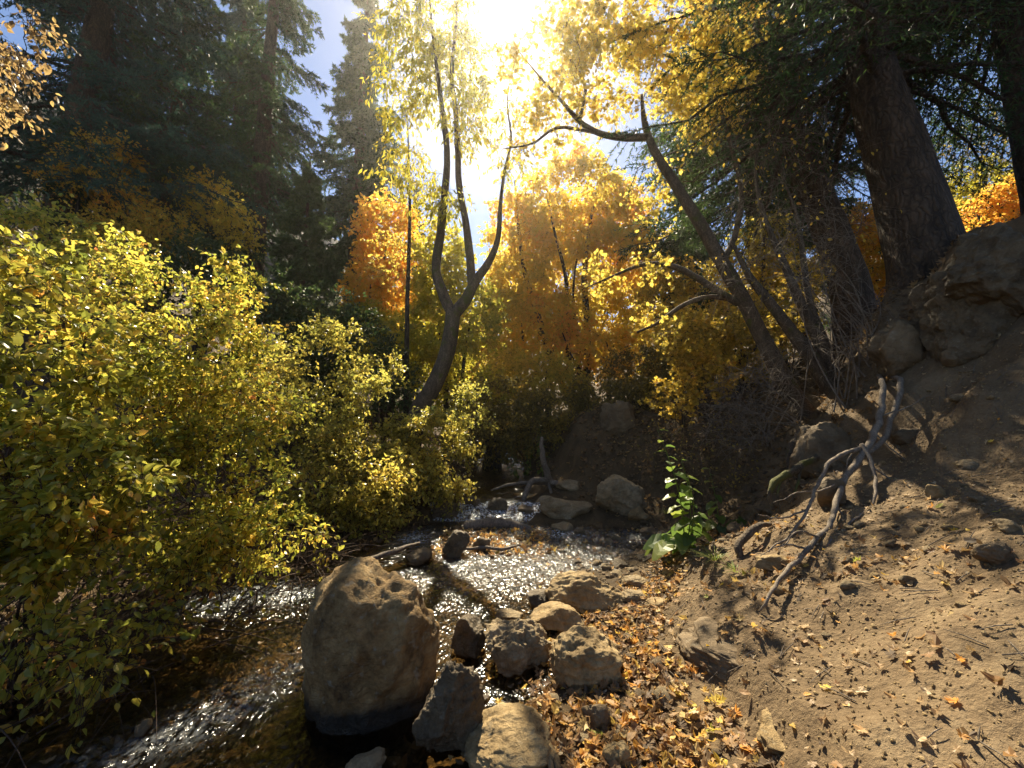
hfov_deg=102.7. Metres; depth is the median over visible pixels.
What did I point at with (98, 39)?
spruce tree
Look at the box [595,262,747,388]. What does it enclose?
maple tree
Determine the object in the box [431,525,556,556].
leaf litter
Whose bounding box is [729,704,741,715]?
fallen leaf
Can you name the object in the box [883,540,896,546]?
stone
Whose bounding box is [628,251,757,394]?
yellow tree
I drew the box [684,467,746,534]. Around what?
leafy weed
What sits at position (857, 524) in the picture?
stone
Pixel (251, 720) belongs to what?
stone
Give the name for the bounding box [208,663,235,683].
stone
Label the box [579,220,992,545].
leaf litter
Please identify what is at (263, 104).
spruce tree
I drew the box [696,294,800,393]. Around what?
yellow bush
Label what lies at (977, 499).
stone
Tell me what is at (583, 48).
leaning tree
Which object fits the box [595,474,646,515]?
rock
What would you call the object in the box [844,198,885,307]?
maple tree
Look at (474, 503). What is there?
rock
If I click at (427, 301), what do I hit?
yellow green tree
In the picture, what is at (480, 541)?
rock
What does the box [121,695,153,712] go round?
stone
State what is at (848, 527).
stone
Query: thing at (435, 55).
forked tree
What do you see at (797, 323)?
yellow bush
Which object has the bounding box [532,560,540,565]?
stone
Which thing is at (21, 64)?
overhanging tree
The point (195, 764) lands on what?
stone
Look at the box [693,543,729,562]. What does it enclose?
grass tuft
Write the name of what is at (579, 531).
rock
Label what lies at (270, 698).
stone
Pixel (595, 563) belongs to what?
stone
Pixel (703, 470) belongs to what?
bare shrub
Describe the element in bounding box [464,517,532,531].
log
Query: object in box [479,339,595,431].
yellow bush
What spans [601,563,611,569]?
stone
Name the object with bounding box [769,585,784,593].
stone
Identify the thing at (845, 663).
fallen leaf
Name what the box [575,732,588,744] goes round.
stone
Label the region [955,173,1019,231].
maple tree
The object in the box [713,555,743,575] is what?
grass tuft
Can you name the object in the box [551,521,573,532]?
rock
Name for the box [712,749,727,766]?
fallen leaf
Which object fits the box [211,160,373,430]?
spruce tree
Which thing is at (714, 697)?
fallen leaf
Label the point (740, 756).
fallen leaf
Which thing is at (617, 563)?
stone
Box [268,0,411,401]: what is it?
spruce tree
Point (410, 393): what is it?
spruce tree
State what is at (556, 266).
maple tree
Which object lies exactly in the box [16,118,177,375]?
maple tree
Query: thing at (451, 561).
stone
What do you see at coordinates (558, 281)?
yellow tree
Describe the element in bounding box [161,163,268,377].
maple tree
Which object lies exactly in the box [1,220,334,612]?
dogwood shrub
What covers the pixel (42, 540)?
dogwood shrub
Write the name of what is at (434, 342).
yellow tree
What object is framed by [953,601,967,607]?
stone
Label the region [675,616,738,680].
rock
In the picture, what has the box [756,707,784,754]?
rock
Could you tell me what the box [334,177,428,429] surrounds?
maple tree
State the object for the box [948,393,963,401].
stone
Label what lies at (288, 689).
stone
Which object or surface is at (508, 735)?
rock
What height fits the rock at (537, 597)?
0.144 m
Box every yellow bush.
[58,198,211,408]
[416,321,521,464]
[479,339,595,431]
[637,298,746,430]
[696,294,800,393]
[748,244,835,390]
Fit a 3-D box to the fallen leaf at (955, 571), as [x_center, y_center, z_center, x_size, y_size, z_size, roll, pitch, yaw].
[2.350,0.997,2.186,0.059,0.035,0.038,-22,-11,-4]
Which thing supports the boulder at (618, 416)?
on the ground
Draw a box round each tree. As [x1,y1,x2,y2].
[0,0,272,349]
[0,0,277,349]
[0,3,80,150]
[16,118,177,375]
[158,0,349,355]
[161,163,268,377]
[172,0,306,337]
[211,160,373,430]
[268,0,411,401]
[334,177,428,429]
[338,297,437,438]
[352,0,537,450]
[358,124,431,429]
[388,185,442,414]
[389,283,492,424]
[393,214,512,449]
[454,267,540,406]
[478,0,815,419]
[483,203,660,378]
[484,205,579,434]
[538,166,651,402]
[590,0,1023,291]
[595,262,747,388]
[613,0,935,318]
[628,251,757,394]
[630,0,876,350]
[636,168,739,394]
[677,3,914,395]
[697,208,825,362]
[743,49,860,358]
[758,0,1023,215]
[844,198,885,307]
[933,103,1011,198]
[945,152,1018,227]
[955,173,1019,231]
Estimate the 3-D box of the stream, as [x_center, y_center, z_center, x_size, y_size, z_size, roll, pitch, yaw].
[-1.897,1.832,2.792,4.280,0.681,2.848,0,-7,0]
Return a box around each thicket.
[457,369,597,467]
[566,341,712,413]
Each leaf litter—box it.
[0,429,425,641]
[8,573,568,767]
[107,329,857,516]
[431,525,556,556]
[448,509,1023,767]
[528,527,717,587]
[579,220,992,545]
[597,219,1023,767]
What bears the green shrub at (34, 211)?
on the ground
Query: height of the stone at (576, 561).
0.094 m
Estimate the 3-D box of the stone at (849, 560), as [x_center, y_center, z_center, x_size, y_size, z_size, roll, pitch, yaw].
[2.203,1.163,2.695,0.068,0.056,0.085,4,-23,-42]
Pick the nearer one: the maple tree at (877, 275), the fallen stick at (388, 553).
the fallen stick at (388, 553)
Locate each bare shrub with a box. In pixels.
[627,399,764,498]
[690,329,826,472]
[750,210,908,411]
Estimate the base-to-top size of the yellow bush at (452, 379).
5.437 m
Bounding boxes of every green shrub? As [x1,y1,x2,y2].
[0,188,168,490]
[15,225,310,449]
[249,280,424,466]
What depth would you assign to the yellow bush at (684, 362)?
7.65 m
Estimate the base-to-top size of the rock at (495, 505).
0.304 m
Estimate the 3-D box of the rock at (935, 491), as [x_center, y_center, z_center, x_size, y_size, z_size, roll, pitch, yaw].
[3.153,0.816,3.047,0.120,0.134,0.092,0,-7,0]
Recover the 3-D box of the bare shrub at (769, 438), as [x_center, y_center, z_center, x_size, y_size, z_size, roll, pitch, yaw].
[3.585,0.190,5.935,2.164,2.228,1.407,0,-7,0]
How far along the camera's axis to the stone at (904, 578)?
2.29 m
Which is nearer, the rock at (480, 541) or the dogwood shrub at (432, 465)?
the rock at (480, 541)
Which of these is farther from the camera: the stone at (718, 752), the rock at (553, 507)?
the rock at (553, 507)
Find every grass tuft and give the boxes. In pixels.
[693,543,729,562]
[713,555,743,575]
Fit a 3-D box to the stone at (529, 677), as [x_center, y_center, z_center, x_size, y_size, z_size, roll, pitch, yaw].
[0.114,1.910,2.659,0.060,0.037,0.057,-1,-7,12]
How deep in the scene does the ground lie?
2.81 m
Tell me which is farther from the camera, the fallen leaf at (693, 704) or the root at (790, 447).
the root at (790, 447)
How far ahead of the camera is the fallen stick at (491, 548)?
5.05 m
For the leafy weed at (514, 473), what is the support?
on the ground
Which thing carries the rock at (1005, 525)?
on the ground
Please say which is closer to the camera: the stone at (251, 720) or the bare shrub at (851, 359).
the stone at (251, 720)
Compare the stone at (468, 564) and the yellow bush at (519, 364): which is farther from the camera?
the yellow bush at (519, 364)
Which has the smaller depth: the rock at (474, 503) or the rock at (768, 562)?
the rock at (768, 562)
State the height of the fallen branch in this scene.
1.860 m
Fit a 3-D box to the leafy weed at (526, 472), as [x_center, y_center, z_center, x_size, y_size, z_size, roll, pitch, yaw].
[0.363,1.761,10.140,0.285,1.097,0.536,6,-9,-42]
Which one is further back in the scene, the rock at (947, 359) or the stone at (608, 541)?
the stone at (608, 541)
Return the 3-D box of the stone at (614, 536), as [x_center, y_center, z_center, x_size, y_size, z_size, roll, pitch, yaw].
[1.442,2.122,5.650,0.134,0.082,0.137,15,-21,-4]
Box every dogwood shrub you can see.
[0,225,190,724]
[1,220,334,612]
[245,309,429,546]
[348,379,498,521]
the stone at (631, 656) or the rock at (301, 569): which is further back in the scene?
the rock at (301, 569)
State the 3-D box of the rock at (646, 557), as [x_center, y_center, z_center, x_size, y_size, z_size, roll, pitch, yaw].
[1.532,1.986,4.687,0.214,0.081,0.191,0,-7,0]
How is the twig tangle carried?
on the ground
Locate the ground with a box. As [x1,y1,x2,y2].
[0,73,1023,767]
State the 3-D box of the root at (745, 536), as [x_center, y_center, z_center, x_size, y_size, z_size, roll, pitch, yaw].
[2.073,1.340,3.520,0.497,0.288,0.096,4,-8,-28]
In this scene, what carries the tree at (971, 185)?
on the ground
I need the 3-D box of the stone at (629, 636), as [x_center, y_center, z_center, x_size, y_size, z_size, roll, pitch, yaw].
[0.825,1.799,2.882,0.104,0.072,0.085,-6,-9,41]
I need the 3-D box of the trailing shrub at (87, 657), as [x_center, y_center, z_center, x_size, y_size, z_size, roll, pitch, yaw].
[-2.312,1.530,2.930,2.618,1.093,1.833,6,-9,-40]
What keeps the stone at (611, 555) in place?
on the ground
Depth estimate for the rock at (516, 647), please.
2.70 m
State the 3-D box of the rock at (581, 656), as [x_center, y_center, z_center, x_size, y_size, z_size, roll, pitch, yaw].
[0.471,1.702,2.581,0.471,0.340,0.411,0,-7,0]
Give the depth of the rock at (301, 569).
4.35 m
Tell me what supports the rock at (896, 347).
on the ground
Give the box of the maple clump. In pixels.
[476,134,675,411]
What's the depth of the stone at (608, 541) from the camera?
5.50 m
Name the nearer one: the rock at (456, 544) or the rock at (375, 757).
the rock at (375, 757)
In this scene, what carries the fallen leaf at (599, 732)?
on the ground
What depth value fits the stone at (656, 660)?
2.54 m
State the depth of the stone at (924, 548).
2.45 m
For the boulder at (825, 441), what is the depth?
4.66 m
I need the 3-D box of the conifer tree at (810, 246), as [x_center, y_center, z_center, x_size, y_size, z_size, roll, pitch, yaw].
[8.700,-5.468,12.883,3.834,11.360,4.368,-7,-10,44]
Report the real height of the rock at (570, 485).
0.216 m
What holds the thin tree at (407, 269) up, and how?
on the ground
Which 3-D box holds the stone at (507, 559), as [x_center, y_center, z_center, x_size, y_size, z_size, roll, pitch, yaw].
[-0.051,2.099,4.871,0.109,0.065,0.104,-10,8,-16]
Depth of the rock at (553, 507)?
6.53 m
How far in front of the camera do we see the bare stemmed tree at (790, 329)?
6.02 m
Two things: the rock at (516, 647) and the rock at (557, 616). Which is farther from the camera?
the rock at (557, 616)
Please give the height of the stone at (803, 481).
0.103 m
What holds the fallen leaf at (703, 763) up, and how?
on the ground
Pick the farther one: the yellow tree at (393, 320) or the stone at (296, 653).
the yellow tree at (393, 320)
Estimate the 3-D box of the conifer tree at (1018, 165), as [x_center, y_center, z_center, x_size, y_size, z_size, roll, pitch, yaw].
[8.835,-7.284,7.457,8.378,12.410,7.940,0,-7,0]
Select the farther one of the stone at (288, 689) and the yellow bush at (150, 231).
the yellow bush at (150, 231)
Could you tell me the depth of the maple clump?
16.24 m
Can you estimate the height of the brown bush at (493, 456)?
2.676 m
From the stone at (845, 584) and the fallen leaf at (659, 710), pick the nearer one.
the fallen leaf at (659, 710)
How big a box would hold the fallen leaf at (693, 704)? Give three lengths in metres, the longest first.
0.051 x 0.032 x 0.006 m
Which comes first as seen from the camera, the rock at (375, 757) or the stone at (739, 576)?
the rock at (375, 757)
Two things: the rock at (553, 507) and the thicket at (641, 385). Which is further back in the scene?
the thicket at (641, 385)
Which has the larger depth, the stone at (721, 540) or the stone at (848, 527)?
the stone at (721, 540)
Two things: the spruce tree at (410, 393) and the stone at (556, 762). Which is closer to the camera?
the stone at (556, 762)
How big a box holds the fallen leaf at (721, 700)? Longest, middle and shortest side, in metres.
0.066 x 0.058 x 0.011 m
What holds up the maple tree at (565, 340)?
on the ground
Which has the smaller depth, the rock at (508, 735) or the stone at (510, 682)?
the rock at (508, 735)
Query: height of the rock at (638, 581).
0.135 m
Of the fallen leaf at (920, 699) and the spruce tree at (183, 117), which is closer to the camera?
the fallen leaf at (920, 699)
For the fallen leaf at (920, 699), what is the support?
on the ground
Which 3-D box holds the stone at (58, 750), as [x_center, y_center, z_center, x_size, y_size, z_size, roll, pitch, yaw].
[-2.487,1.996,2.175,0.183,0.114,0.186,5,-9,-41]
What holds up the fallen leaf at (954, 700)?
on the ground
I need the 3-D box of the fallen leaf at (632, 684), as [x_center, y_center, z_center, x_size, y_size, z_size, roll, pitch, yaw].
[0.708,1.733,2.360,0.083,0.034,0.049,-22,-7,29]
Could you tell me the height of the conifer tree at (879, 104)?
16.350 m
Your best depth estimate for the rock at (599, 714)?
2.09 m
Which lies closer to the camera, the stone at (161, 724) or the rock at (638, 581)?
the stone at (161, 724)
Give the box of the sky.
[0,0,1012,336]
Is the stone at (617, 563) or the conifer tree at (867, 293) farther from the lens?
the conifer tree at (867, 293)
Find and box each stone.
[18,743,66,767]
[94,755,130,767]
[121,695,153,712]
[138,762,148,767]
[154,719,174,733]
[181,759,204,767]
[188,715,217,741]
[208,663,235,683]
[226,629,262,657]
[236,712,260,732]
[250,683,286,714]
[280,684,297,693]
[293,650,301,664]
[448,559,454,563]
[463,561,473,568]
[503,557,511,562]
[507,678,518,690]
[523,529,533,536]
[526,675,533,681]
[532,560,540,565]
[544,531,553,536]
[546,693,558,702]
[553,754,560,767]
[572,559,580,565]
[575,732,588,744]
[592,560,602,567]
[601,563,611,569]
[603,537,613,545]
[609,552,616,557]
[611,569,622,576]
[612,534,621,539]
[612,558,627,568]
[622,653,634,660]
[623,633,633,641]
[633,688,644,698]
[651,657,667,668]
[651,686,673,704]
[689,548,699,555]
[711,748,722,755]
[719,538,726,542]
[726,522,745,532]
[734,574,743,578]
[764,508,771,515]
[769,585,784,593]
[794,479,808,487]
[821,631,830,637]
[839,556,854,563]
[839,580,855,589]
[843,525,854,529]
[853,521,864,528]
[869,572,879,577]
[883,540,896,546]
[898,575,916,582]
[913,526,924,532]
[922,545,935,552]
[940,524,958,530]
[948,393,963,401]
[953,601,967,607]
[967,496,986,502]
[986,395,995,398]
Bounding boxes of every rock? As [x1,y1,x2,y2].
[134,718,152,738]
[286,566,304,576]
[345,747,385,767]
[405,547,432,566]
[412,661,484,762]
[431,501,459,519]
[442,529,469,560]
[451,613,485,661]
[464,496,479,508]
[464,702,557,767]
[472,537,490,552]
[483,618,550,678]
[488,498,507,514]
[495,609,522,619]
[517,505,532,514]
[528,588,548,608]
[529,601,585,632]
[538,495,592,518]
[544,570,625,612]
[549,625,623,693]
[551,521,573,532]
[555,479,579,490]
[574,527,585,536]
[581,704,610,729]
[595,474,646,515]
[600,740,631,767]
[615,725,629,736]
[621,575,647,588]
[621,589,648,603]
[628,506,650,520]
[636,553,651,561]
[640,527,656,538]
[645,597,666,607]
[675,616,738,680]
[753,554,788,570]
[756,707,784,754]
[815,477,846,507]
[867,318,925,377]
[890,427,918,444]
[925,484,945,499]
[940,347,957,367]
[954,459,978,469]
[971,541,1014,564]
[992,518,1021,532]
[1010,665,1023,676]
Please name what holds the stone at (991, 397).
on the ground
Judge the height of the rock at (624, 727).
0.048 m
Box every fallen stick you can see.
[370,542,419,559]
[464,544,521,550]
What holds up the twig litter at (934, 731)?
on the ground
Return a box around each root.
[733,522,771,558]
[767,454,819,513]
[785,424,809,480]
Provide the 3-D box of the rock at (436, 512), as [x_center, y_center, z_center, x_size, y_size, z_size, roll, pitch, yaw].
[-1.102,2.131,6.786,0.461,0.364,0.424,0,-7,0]
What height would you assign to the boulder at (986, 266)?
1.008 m
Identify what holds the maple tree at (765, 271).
on the ground
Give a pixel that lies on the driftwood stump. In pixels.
(548, 481)
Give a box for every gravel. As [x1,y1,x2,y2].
[402,521,754,616]
[647,328,1023,767]
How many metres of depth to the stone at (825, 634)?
2.23 m
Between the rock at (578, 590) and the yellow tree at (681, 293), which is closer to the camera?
the rock at (578, 590)
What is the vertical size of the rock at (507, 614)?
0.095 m
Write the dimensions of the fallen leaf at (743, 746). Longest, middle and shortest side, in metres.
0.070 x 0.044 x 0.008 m
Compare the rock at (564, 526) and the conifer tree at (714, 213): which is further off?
the conifer tree at (714, 213)
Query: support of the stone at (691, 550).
on the ground
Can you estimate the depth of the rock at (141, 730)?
2.13 m
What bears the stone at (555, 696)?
on the ground
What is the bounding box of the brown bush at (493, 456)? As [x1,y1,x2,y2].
[461,394,546,473]
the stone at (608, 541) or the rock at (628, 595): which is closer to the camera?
the rock at (628, 595)
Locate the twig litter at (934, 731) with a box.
[526,361,1023,767]
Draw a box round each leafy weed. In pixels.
[506,443,520,477]
[516,438,534,475]
[642,429,713,560]
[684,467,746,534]
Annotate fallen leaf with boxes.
[547,756,553,767]
[557,738,563,754]
[588,728,601,737]
[594,746,602,754]
[627,681,640,686]
[649,700,662,712]
[662,668,676,682]
[684,663,698,675]
[687,700,696,706]
[699,755,708,767]
[710,694,720,704]
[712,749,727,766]
[715,693,726,703]
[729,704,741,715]
[736,749,745,760]
[738,743,749,750]
[840,659,851,666]
[895,717,904,727]
[916,695,923,701]
[919,684,930,694]
[943,696,957,703]
[946,568,957,573]
[954,653,965,661]
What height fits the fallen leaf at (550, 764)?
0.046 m
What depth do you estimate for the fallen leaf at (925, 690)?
1.63 m
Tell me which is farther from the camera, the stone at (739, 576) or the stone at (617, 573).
the stone at (617, 573)
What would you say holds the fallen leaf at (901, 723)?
on the ground
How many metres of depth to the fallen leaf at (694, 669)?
2.42 m
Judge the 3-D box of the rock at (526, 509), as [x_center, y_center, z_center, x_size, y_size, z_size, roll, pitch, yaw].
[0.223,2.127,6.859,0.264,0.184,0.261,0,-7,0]
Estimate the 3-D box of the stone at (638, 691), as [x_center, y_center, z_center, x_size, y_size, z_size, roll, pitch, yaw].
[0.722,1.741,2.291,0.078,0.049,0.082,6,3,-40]
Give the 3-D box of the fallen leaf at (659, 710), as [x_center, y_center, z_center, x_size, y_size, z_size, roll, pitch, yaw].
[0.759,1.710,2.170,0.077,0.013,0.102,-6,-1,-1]
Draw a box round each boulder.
[301,556,439,758]
[600,400,635,433]
[788,421,850,479]
[909,270,1016,365]
[943,222,1023,316]
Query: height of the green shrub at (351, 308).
4.123 m
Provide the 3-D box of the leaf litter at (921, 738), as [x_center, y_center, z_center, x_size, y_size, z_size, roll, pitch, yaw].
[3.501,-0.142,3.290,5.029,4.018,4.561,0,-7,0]
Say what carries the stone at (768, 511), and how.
on the ground
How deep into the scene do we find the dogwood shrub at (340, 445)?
6.15 m
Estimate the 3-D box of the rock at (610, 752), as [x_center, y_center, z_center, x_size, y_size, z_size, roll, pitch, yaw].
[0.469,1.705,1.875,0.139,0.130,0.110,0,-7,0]
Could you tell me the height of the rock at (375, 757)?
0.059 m
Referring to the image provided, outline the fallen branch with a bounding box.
[758,374,929,611]
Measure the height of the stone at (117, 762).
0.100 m
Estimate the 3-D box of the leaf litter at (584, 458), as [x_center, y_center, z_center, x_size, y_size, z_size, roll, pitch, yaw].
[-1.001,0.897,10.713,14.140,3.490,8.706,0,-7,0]
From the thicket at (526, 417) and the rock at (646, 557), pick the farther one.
the thicket at (526, 417)
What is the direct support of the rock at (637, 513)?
in the water
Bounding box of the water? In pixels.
[1,428,669,767]
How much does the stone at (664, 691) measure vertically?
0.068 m
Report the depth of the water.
4.71 m
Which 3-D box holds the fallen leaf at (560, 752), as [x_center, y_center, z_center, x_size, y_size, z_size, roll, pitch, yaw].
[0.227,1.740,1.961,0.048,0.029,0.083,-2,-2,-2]
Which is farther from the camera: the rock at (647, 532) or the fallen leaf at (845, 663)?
the rock at (647, 532)
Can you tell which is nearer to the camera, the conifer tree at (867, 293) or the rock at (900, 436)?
the rock at (900, 436)
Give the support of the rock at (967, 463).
on the ground
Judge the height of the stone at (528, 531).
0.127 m
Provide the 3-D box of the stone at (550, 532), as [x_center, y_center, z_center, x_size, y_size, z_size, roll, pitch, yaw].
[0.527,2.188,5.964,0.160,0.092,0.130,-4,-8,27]
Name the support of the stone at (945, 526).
on the ground
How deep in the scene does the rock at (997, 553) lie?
2.13 m
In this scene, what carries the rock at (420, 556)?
on the ground
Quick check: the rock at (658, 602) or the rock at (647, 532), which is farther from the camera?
the rock at (647, 532)
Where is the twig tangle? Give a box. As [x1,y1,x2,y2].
[0,494,415,767]
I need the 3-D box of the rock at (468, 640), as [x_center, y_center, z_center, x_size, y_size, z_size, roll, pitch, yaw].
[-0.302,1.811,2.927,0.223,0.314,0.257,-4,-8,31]
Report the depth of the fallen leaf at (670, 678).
2.37 m
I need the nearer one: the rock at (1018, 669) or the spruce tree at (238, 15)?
the rock at (1018, 669)
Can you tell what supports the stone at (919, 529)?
on the ground
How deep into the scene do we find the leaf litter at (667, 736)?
2.20 m
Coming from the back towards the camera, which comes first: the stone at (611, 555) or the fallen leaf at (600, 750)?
the stone at (611, 555)
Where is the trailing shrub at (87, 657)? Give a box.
[0,517,345,764]
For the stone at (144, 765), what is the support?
on the ground
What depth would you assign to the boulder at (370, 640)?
2.21 m
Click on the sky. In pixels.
(501, 18)
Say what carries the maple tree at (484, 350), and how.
on the ground
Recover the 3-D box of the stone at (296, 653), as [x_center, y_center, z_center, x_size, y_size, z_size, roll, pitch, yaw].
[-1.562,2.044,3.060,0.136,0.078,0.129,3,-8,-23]
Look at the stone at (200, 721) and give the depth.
2.36 m
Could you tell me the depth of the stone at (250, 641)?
3.16 m
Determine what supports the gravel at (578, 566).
on the ground
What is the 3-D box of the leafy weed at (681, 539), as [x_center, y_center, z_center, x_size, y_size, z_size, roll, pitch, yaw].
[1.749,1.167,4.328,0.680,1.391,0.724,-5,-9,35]
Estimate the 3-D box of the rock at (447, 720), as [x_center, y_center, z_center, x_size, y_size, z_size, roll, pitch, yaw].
[-0.335,1.649,2.089,0.351,0.484,0.274,4,-8,-31]
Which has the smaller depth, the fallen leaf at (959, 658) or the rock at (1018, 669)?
the rock at (1018, 669)
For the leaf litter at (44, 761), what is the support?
on the water
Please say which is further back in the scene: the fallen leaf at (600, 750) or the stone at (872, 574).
the stone at (872, 574)
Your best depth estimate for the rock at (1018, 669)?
1.53 m
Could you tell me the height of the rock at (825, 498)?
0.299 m
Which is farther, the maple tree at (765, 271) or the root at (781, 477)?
the maple tree at (765, 271)
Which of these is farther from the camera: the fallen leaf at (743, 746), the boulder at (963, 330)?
the boulder at (963, 330)
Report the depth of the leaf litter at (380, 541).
5.27 m
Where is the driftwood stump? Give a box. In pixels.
[491,437,558,500]
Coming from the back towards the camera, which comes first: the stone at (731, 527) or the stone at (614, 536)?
the stone at (614, 536)

